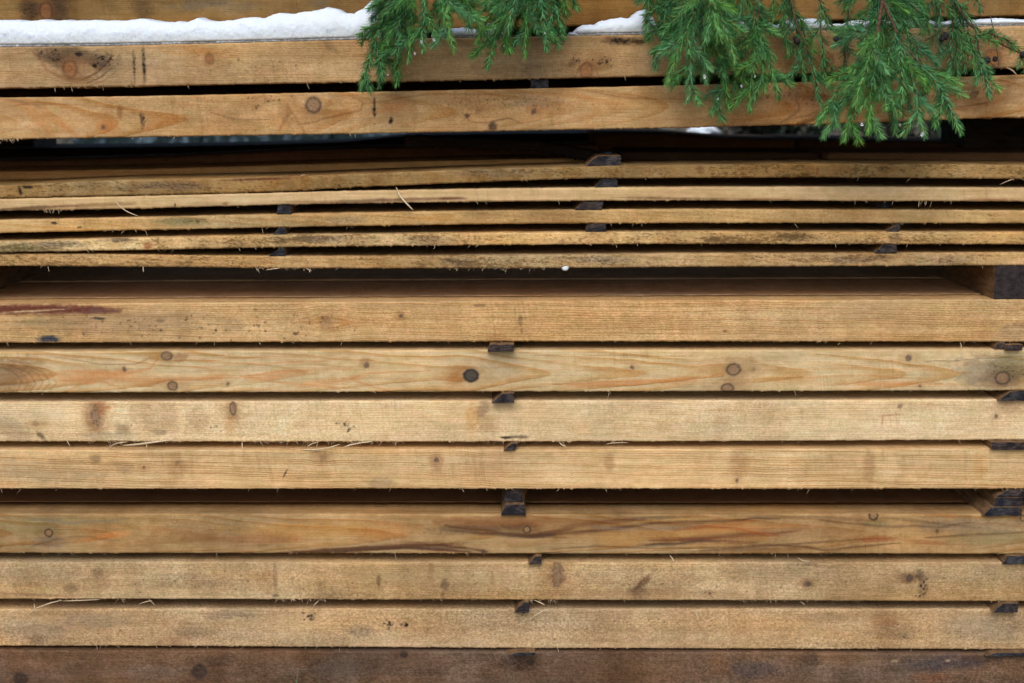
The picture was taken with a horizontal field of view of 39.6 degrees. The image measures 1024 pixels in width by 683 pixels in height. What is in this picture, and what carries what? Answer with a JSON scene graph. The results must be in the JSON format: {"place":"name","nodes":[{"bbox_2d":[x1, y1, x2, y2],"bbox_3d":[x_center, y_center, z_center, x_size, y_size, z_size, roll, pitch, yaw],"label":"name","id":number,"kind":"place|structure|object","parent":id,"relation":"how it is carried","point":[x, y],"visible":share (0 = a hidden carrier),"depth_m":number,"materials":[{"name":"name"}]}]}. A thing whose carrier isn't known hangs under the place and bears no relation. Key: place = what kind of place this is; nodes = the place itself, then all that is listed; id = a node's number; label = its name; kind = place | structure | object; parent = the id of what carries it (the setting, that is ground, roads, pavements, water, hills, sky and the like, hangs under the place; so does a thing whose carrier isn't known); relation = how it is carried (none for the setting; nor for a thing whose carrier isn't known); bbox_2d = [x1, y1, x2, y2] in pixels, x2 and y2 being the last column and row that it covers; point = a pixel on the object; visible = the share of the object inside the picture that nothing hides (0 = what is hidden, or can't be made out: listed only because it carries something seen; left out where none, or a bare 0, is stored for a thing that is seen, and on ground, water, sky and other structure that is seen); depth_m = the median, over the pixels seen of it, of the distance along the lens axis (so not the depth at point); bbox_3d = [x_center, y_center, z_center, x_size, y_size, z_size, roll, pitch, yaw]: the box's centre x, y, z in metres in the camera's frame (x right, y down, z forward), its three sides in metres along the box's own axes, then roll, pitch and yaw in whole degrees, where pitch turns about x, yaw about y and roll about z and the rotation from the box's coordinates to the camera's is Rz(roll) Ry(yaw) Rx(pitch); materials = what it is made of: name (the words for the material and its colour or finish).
{"place":"outdoors","nodes":[
{"label":"outdoors","id":0,"kind":"place"},
{"bbox_2d":[0,139,56,146],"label":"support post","id":1,"kind":"object","parent":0,"point":[24,143],"visible":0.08,"depth_m":2.30,"materials":[{"name":"wood"}]},
{"bbox_2d":[0,130,588,157],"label":"timber board","id":2,"kind":"object","parent":1,"relation":"on","point":[84,149],"visible":0.61,"depth_m":2.23,"materials":[{"name":"brown wood"}]},
{"bbox_2d":[583,128,793,151],"bbox_3d":[0.269,-0.319,2.248,0.297,0.030,0.301,0,10,0],"label":"timber board","id":3,"kind":"object","parent":2,"relation":"on","point":[605,140],"visible":0.77,"depth_m":2.10,"materials":[{"name":"brown wood"}]},
{"bbox_2d":[0,76,964,96],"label":"timber board","id":4,"kind":"object","parent":1,"relation":"on","point":[64,95],"visible":0.12,"depth_m":1.98,"materials":[{"name":"brown wood"}]},
{"bbox_2d":[0,70,1023,95],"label":"timber board","id":5,"kind":"object","parent":4,"relation":"on","point":[492,84],"visible":0.08,"depth_m":1.98,"materials":[{"name":"brown wood"}]},
{"bbox_2d":[405,30,695,38],"bbox_3d":[0.025,-0.463,2.091,3.050,0.094,0.302,0,10,0],"label":"timber board","id":6,"kind":"object","parent":5,"relation":"on","point":[532,35],"depth_m":1.95,"materials":[{"name":"brown wood"}]},
{"bbox_2d":[57,138,71,143],"bbox_3d":[-1.014,-1.840,5.315,2.089,3.609,2.303,0,10,0],"label":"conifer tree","id":7,"kind":"object","parent":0,"point":[64,141],"depth_m":5.02,"materials":[{"name":"green plant"}]},
{"bbox_2d":[354,0,488,95],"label":"spruce bough","id":8,"kind":"object","parent":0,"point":[388,25],"visible":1,"depth_m":1.60,"materials":[{"name":"green plant"}]},
{"bbox_2d":[467,0,582,73],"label":"spruce bough","id":9,"kind":"object","parent":8,"relation":"attached to","point":[507,11],"visible":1,"depth_m":1.60,"materials":[{"name":"green plant"}]},
{"bbox_2d":[0,121,934,180],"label":"ground","id":10,"kind":"structure","parent":0,"point":[916,132],"depth_m":32.81,"materials":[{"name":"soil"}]},
{"bbox_2d":[72,128,663,154],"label":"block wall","id":11,"kind":"structure","parent":10,"relation":"on","point":[166,139],"depth_m":4.06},
{"bbox_2d":[686,127,720,133],"bbox_3d":[0.439,-0.483,3.266,0.083,0.026,0.048,0,10,0],"label":"snow heap","id":12,"kind":"object","parent":10,"relation":"on","point":[705,130],"visible":0.52,"depth_m":3.25,"materials":[{"name":"white snow"}]},
{"bbox_2d":[664,123,885,135],"bbox_3d":[0.842,-1.204,4.265,1.726,2.700,1.558,0,10,0],"label":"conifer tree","id":13,"kind":"object","parent":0,"point":[752,130],"depth_m":4.36,"materials":[{"name":"green plant"}]},
{"bbox_2d":[747,120,941,136],"bbox_3d":[1.042,-1.005,3.711,1.316,2.500,1.607,0,10,0],"label":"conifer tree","id":14,"kind":"object","parent":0,"point":[928,123],"visible":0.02,"depth_m":3.82,"materials":[{"name":"green plant"}]},
{"bbox_2d":[820,122,940,136],"bbox_3d":[1.411,-1.283,3.849,1.900,3.000,1.917,0,10,0],"label":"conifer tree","id":15,"kind":"object","parent":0,"point":[884,124],"visible":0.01,"depth_m":4.31,"materials":[{"name":"green plant"}]},
{"bbox_3d":[0.950,0.431,2.253,0.100,0.114,0.910,0,10,0],"label":"base bearer","id":16,"kind":"object","parent":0,"visible":0},
{"bbox_2d":[0,645,1023,682],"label":"timber board","id":17,"kind":"object","parent":16,"relation":"on","point":[135,664],"visible":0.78,"depth_m":1.80,"materials":[{"name":"brown wood"}]},
{"bbox_2d":[0,599,1023,650],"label":"timber board","id":18,"kind":"object","parent":17,"relation":"on","point":[691,624],"visible":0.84,"depth_m":1.79,"materials":[{"name":"brown wood"}]},
{"bbox_2d":[0,552,1023,615],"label":"timber board","id":19,"kind":"object","parent":18,"relation":"on","point":[916,577],"visible":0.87,"depth_m":1.78,"materials":[{"name":"brown wood"}]},
{"bbox_2d":[0,502,1023,560],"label":"timber board","id":20,"kind":"object","parent":19,"relation":"on","point":[466,528],"visible":0.99,"depth_m":1.77,"materials":[{"name":"brown wood"}]},
{"bbox_2d":[501,489,525,515],"bbox_3d":[0.002,0.191,1.855,0.031,0.014,0.200,0,10,0],"label":"sticker","id":21,"kind":"object","parent":20,"relation":"on","point":[513,508],"visible":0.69,"depth_m":1.76,"materials":[{"name":"grey wood"}]},
{"bbox_2d":[503,489,527,501],"bbox_3d":[0.013,0.173,1.862,0.025,0.019,0.204,1,10,7],"label":"sticker","id":22,"kind":"object","parent":21,"relation":"on","point":[515,495],"visible":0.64,"depth_m":1.76,"materials":[{"name":"grey wood"}]},
{"bbox_2d":[954,488,1021,515],"bbox_3d":[0.606,0.193,1.853,0.048,0.011,0.200,0,10,0],"label":"sticker","id":23,"kind":"object","parent":20,"relation":"on","point":[980,503],"visible":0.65,"depth_m":1.77,"materials":[{"name":"brown wood"}]},
{"bbox_2d":[975,489,1022,505],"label":"sticker","id":24,"kind":"object","parent":23,"relation":"on","point":[990,497],"visible":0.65,"depth_m":1.76,"materials":[{"name":"grey wood"}]},
{"bbox_2d":[987,488,1023,496],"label":"sticker","id":25,"kind":"object","parent":24,"relation":"on","point":[1009,492],"visible":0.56,"depth_m":1.76,"materials":[{"name":"grey wood"}]},
{"bbox_2d":[0,440,1023,492],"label":"timber board","id":26,"kind":"object","parent":25,"relation":"on","point":[886,464],"visible":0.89,"depth_m":1.75,"materials":[{"name":"brown wood"}]},
{"bbox_2d":[504,441,517,450],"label":"sticker","id":27,"kind":"object","parent":26,"relation":"on","point":[510,445],"visible":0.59,"depth_m":1.74,"materials":[{"name":"grey wood"}]},
{"bbox_2d":[0,390,1023,450],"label":"timber board","id":28,"kind":"object","parent":26,"relation":"on","point":[456,416],"visible":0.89,"depth_m":1.75,"materials":[{"name":"brown wood"}]},
{"bbox_2d":[492,391,513,402],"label":"sticker","id":29,"kind":"object","parent":28,"relation":"on","point":[503,397],"visible":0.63,"depth_m":1.73,"materials":[{"name":"grey wood"}]},
{"bbox_2d":[0,341,1023,395],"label":"timber board","id":30,"kind":"object","parent":28,"relation":"on","point":[398,366],"visible":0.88,"depth_m":1.73,"materials":[{"name":"brown wood"}]},
{"bbox_2d":[20,265,943,282],"bbox_3d":[0.025,-0.077,2.019,3.050,0.057,0.182,0,10,0],"label":"timber board","id":31,"kind":"object","parent":30,"relation":"on","point":[65,274],"visible":0.37,"depth_m":1.98,"materials":[{"name":"brown wood"}]},
{"bbox_2d":[0,278,979,298],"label":"timber board","id":32,"kind":"object","parent":30,"relation":"on","point":[621,287],"visible":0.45,"depth_m":1.84,"materials":[{"name":"brown wood"}]},
{"bbox_2d":[488,341,513,351],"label":"sticker","id":33,"kind":"object","parent":30,"relation":"on","point":[497,346],"visible":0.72,"depth_m":1.71,"materials":[{"name":"grey wood"}]},
{"bbox_2d":[0,294,1023,348],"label":"timber board","id":34,"kind":"object","parent":30,"relation":"on","point":[871,318],"visible":1,"depth_m":1.72,"materials":[{"name":"brown wood"}]},
{"bbox_2d":[0,266,58,288],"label":"spacer block","id":35,"kind":"object","parent":34,"relation":"on","point":[10,275],"depth_m":1.91,"materials":[{"name":"brown wood"}]},
{"bbox_2d":[0,244,1023,272],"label":"timber board","id":36,"kind":"object","parent":35,"relation":"on","point":[594,256],"visible":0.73,"depth_m":1.71,"materials":[{"name":"brown wood"}]},
{"bbox_2d":[269,247,296,255],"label":"sticker","id":37,"kind":"object","parent":36,"relation":"on","point":[284,251],"visible":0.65,"depth_m":1.71,"materials":[{"name":"grey wood"}]},
{"bbox_2d":[0,223,1023,252],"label":"timber board","id":38,"kind":"object","parent":36,"relation":"on","point":[669,233],"visible":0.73,"depth_m":1.70,"materials":[{"name":"brown wood"}]},
{"bbox_2d":[273,227,296,234],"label":"sticker","id":39,"kind":"object","parent":38,"relation":"on","point":[283,230],"visible":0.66,"depth_m":1.70,"materials":[{"name":"grey wood"}]},
{"bbox_2d":[0,200,1023,235],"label":"timber board","id":40,"kind":"object","parent":38,"relation":"on","point":[480,213],"visible":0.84,"depth_m":1.70,"materials":[{"name":"brown wood"}]},
{"bbox_2d":[277,204,308,213],"bbox_3d":[-0.273,-0.175,1.798,0.018,0.011,0.200,0,10,0],"label":"sticker","id":41,"kind":"object","parent":40,"relation":"on","point":[286,209],"visible":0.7,"depth_m":1.70,"materials":[{"name":"grey wood"}]},
{"bbox_2d":[0,177,1023,215],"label":"timber board","id":42,"kind":"object","parent":40,"relation":"on","point":[770,189],"visible":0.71,"depth_m":1.70,"materials":[{"name":"brown wood"}]},
{"bbox_2d":[0,155,584,179],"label":"timber board","id":43,"kind":"object","parent":42,"relation":"on","point":[28,173],"visible":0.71,"depth_m":1.81,"materials":[{"name":"brown wood"}]},
{"bbox_2d":[0,67,1023,142],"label":"timber board","id":44,"kind":"object","parent":43,"relation":"on","point":[544,109],"visible":0.84,"depth_m":1.68,"materials":[{"name":"brown wood"}]},
{"bbox_2d":[0,26,1023,91],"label":"timber board","id":45,"kind":"object","parent":44,"relation":"on","point":[340,62],"visible":0.64,"depth_m":1.67,"materials":[{"name":"brown wood"}]},
{"bbox_2d":[0,1,381,46],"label":"snow patch","id":46,"kind":"object","parent":45,"relation":"on","point":[328,23],"visible":0.92,"depth_m":1.67,"materials":[{"name":"white snow"}]},
{"bbox_2d":[431,27,502,37],"bbox_3d":[-0.052,-0.370,1.697,0.086,0.018,0.068,0,10,0],"label":"snow patch","id":47,"kind":"object","parent":45,"relation":"on","point":[458,33],"visible":0.35,"depth_m":1.67,"materials":[{"name":"white snow"}]},
{"bbox_2d":[0,0,1023,36],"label":"timber board","id":48,"kind":"object","parent":45,"relation":"on","point":[594,12],"visible":0.31,"depth_m":1.71,"materials":[{"name":"brown wood"}]},
{"bbox_2d":[568,10,659,35],"bbox_3d":[0.120,-0.380,1.696,0.107,0.033,0.068,0,10,0],"label":"snow patch","id":49,"kind":"object","parent":45,"relation":"on","point":[632,24],"visible":0.82,"depth_m":1.67,"materials":[{"name":"white snow"}]},
{"bbox_2d":[730,18,1023,32],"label":"snow patch","id":50,"kind":"object","parent":45,"relation":"on","point":[999,22],"visible":0.25,"depth_m":1.67,"materials":[{"name":"white snow"}]},
{"bbox_2d":[813,0,969,147],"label":"spruce bough","id":51,"kind":"object","parent":45,"relation":"attached to","point":[866,70],"visible":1,"depth_m":1.57,"materials":[{"name":"green plant"}]},
{"bbox_2d":[922,0,1023,100],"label":"spruce bough","id":52,"kind":"object","parent":45,"relation":"attached to","point":[966,46],"visible":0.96,"depth_m":1.62,"materials":[{"name":"green plant"}]},
{"bbox_2d":[529,79,548,88],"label":"sticker","id":53,"kind":"object","parent":44,"relation":"on","point":[539,83],"visible":0.91,"depth_m":1.68,"materials":[{"name":"grey wood"}]},
{"bbox_2d":[632,0,796,125],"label":"spruce bough","id":54,"kind":"object","parent":44,"relation":"on","point":[677,18],"visible":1,"depth_m":1.60,"materials":[{"name":"green plant"}]},
{"bbox_2d":[762,0,855,108],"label":"spruce bough","id":55,"kind":"object","parent":54,"relation":"attached to","point":[787,7],"visible":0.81,"depth_m":1.63,"materials":[{"name":"green plant"}]},
{"bbox_2d":[0,159,1023,198],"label":"timber board","id":56,"kind":"object","parent":42,"relation":"on","point":[174,184],"visible":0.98,"depth_m":1.69,"materials":[{"name":"brown wood"}]},
{"bbox_2d":[404,134,605,160],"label":"bark slab","id":57,"kind":"structure","parent":56,"relation":"on","point":[494,143],"depth_m":1.78,"materials":[{"name":"brown wood"}]},
{"bbox_2d":[583,153,620,165],"bbox_3d":[0.109,-0.221,1.727,0.042,0.012,0.075,0,10,0],"label":"wood block","id":58,"kind":"object","parent":56,"relation":"on","point":[613,159],"depth_m":1.69,"materials":[{"name":"grey wood"}]},
{"bbox_2d":[587,178,617,186],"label":"sticker","id":59,"kind":"object","parent":42,"relation":"on","point":[603,182],"visible":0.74,"depth_m":1.70,"materials":[{"name":"grey wood"}]},
{"bbox_2d":[611,147,819,160],"bbox_3d":[0.270,-0.253,1.925,0.260,0.014,0.161,0,10,0],"label":"timber board","id":60,"kind":"object","parent":42,"relation":"on","point":[645,153],"visible":0.8,"depth_m":1.85,"materials":[{"name":"brown wood"}]},
{"bbox_2d":[803,148,1023,160],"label":"timber board","id":61,"kind":"object","parent":42,"relation":"on","point":[998,154],"visible":0.76,"depth_m":1.82,"materials":[{"name":"brown wood"}]},
{"bbox_2d":[763,134,957,148],"bbox_3d":[0.762,-0.315,2.259,0.675,0.021,0.302,0,10,0],"label":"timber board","id":62,"kind":"object","parent":61,"relation":"on","point":[809,141],"visible":0.4,"depth_m":2.11,"materials":[{"name":"brown wood"}]},
{"bbox_2d":[570,200,603,209],"bbox_3d":[0.093,-0.180,1.799,0.035,0.011,0.200,0,10,0],"label":"sticker","id":63,"kind":"object","parent":40,"relation":"on","point":[586,205],"visible":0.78,"depth_m":1.70,"materials":[{"name":"grey wood"}]},
{"bbox_2d":[857,201,891,207],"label":"sticker","id":64,"kind":"object","parent":40,"relation":"on","point":[880,204],"visible":0.44,"depth_m":1.73,"materials":[{"name":"brown wood"}]},
{"bbox_2d":[581,223,605,231],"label":"sticker","id":65,"kind":"object","parent":38,"relation":"on","point":[594,227],"visible":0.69,"depth_m":1.70,"materials":[{"name":"grey wood"}]},
{"bbox_2d":[865,223,900,231],"bbox_3d":[0.458,-0.153,1.801,0.016,0.011,0.200,0,10,0],"label":"sticker","id":66,"kind":"object","parent":38,"relation":"on","point":[888,227],"visible":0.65,"depth_m":1.72,"materials":[{"name":"brown wood"}]},
{"bbox_2d":[856,244,896,252],"bbox_3d":[0.449,-0.128,1.803,0.026,0.011,0.200,0,10,0],"label":"sticker","id":67,"kind":"object","parent":36,"relation":"on","point":[883,248],"visible":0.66,"depth_m":1.71,"materials":[{"name":"grey wood"}]},
{"bbox_2d":[918,265,1023,298],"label":"spacer block","id":68,"kind":"object","parent":34,"relation":"on","point":[999,282],"depth_m":1.74,"materials":[{"name":"brown wood"}]},
{"bbox_2d":[983,341,1004,348],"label":"sticker","id":69,"kind":"object","parent":30,"relation":"on","point":[997,345],"visible":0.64,"depth_m":1.73,"materials":[{"name":"brown wood"}]},
{"bbox_2d":[1004,342,1022,350],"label":"sticker","id":70,"kind":"object","parent":30,"relation":"on","point":[1011,346],"visible":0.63,"depth_m":1.72,"materials":[{"name":"grey wood"}]},
{"bbox_2d":[982,390,1023,400],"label":"sticker","id":71,"kind":"object","parent":28,"relation":"on","point":[1008,395],"visible":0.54,"depth_m":1.73,"materials":[{"name":"grey wood"}]},
{"bbox_2d":[979,439,1023,449],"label":"sticker","id":72,"kind":"object","parent":26,"relation":"on","point":[996,444],"visible":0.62,"depth_m":1.74,"materials":[{"name":"grey wood"}]},
{"bbox_2d":[0,488,1023,502],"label":"timber board","id":73,"kind":"object","parent":19,"relation":"on","point":[631,495],"visible":0.31,"depth_m":1.85,"materials":[{"name":"brown wood"}]},
{"bbox_2d":[528,553,541,564],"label":"sticker","id":74,"kind":"object","parent":19,"relation":"on","point":[534,559],"visible":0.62,"depth_m":1.76,"materials":[{"name":"grey wood"}]},
{"bbox_2d":[993,553,1023,563],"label":"sticker","id":75,"kind":"object","parent":19,"relation":"on","point":[1014,558],"visible":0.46,"depth_m":1.77,"materials":[{"name":"grey wood"}]},
{"bbox_2d":[514,600,528,612],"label":"sticker","id":76,"kind":"object","parent":18,"relation":"on","point":[521,606],"visible":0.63,"depth_m":1.77,"materials":[{"name":"grey wood"}]},
{"bbox_2d":[984,601,1018,612],"bbox_3d":[0.617,0.316,1.872,0.031,0.012,0.200,0,10,0],"label":"sticker","id":77,"kind":"object","parent":18,"relation":"on","point":[1003,606],"visible":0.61,"depth_m":1.77,"materials":[{"name":"grey wood"}]},
{"bbox_2d":[507,648,534,655],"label":"sticker","id":78,"kind":"object","parent":17,"relation":"on","point":[522,651],"visible":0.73,"depth_m":1.79,"materials":[{"name":"brown wood"}]},
{"bbox_2d":[982,649,1023,656],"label":"sticker","id":79,"kind":"object","parent":17,"relation":"on","point":[1004,652],"visible":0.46,"depth_m":1.79,"materials":[{"name":"grey wood"}]}
]}

